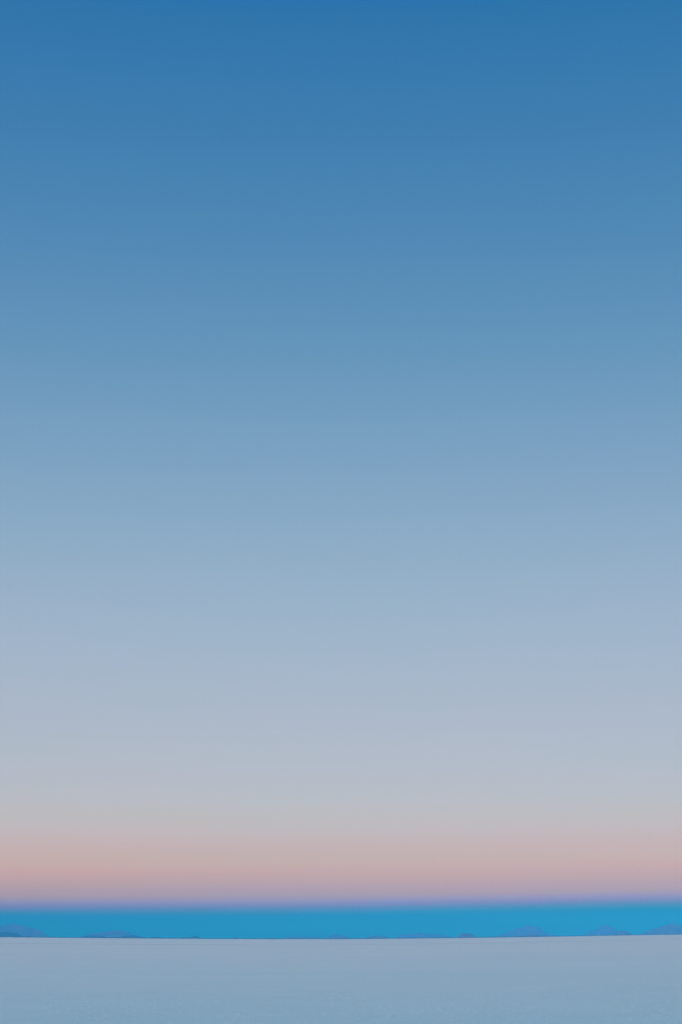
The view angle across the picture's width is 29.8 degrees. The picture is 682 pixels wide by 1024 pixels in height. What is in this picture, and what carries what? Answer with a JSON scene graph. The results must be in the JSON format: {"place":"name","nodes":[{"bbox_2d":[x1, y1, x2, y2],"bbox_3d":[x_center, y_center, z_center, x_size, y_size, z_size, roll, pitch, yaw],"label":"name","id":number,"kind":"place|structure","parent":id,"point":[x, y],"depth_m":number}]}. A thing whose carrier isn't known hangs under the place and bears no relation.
{"place":"outdoors","nodes":[
{"label":"outdoors","id":0,"kind":"place"},
{"bbox_2d":[0,932,32,936],"bbox_3d":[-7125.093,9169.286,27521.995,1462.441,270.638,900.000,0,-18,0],"label":"hill","id":1,"kind":"structure","parent":0,"point":[7,934],"depth_m":27502.92},
{"bbox_2d":[0,924,49,936],"bbox_3d":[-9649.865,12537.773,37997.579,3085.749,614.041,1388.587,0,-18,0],"label":"hill","id":2,"kind":"structure","parent":0,"point":[23,930],"depth_m":37913.93},
{"bbox_2d":[83,935,105,937],"bbox_3d":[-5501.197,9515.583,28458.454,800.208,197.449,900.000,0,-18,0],"label":"hill","id":3,"kind":"structure","parent":0,"point":[93,936],"depth_m":28428.67},
{"bbox_2d":[86,930,136,936],"bbox_3d":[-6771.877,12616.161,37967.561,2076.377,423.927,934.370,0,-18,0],"label":"hill","id":4,"kind":"structure","parent":0,"point":[116,933],"depth_m":37925.90},
{"bbox_2d":[121,935,144,937],"bbox_3d":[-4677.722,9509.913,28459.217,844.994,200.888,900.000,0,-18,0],"label":"hill","id":5,"kind":"structure","parent":0,"point":[132,936],"depth_m":28429.58},
{"bbox_2d":[283,936,320,938],"bbox_3d":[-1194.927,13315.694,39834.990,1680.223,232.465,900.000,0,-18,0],"label":"hill","id":6,"kind":"structure","parent":0,"point":[298,937],"depth_m":39800.57},
{"bbox_2d":[328,935,349,937],"bbox_3d":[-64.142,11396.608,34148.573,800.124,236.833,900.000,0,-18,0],"label":"hill","id":7,"kind":"structure","parent":0,"point":[336,936],"depth_m":34106.77},
{"bbox_2d":[0,934,681,1023],"bbox_3d":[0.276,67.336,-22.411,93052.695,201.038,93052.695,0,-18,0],"label":"ground","id":8,"kind":"structure","parent":0,"point":[93,966],"depth_m":49.22},
{"bbox_2d":[0,0,681,937],"label":"sky","id":9,"kind":"structure","parent":0,"point":[340,341]},
{"bbox_2d":[33,934,679,938],"bbox_3d":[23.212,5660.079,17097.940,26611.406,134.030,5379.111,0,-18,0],"label":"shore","id":10,"kind":"structure","parent":0,"point":[331,938],"depth_m":19096.60},
{"bbox_2d":[366,935,387,937],"bbox_3d":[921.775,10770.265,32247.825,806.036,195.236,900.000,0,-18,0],"label":"hill","id":11,"kind":"structure","parent":0,"point":[379,936],"depth_m":32190.93},
{"bbox_2d":[397,933,454,937],"bbox_3d":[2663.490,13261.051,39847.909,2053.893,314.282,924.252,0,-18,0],"label":"hill","id":12,"kind":"structure","parent":0,"point":[419,935],"depth_m":39776.83},
{"bbox_2d":[458,933,474,936],"bbox_3d":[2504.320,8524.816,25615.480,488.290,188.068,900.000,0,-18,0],"label":"hill","id":13,"kind":"structure","parent":0,"point":[466,935],"depth_m":25578.66},
{"bbox_2d":[494,925,555,936],"bbox_3d":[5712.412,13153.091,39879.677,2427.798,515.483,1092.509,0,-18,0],"label":"hill","id":14,"kind":"structure","parent":0,"point":[525,930],"depth_m":39768.94},
{"bbox_2d":[583,925,617,935],"bbox_3d":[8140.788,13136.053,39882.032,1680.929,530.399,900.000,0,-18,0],"label":"hill","id":15,"kind":"structure","parent":0,"point":[605,930],"depth_m":39786.69},
{"bbox_2d":[614,930,632,934],"bbox_3d":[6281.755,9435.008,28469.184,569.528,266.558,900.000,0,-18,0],"label":"hill","id":16,"kind":"structure","parent":0,"point":[623,932],"depth_m":28375.72},
{"bbox_2d":[640,924,681,934],"bbox_3d":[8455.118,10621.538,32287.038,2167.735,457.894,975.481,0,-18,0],"label":"hill","id":17,"kind":"structure","parent":0,"point":[671,929],"depth_m":32197.78}
]}

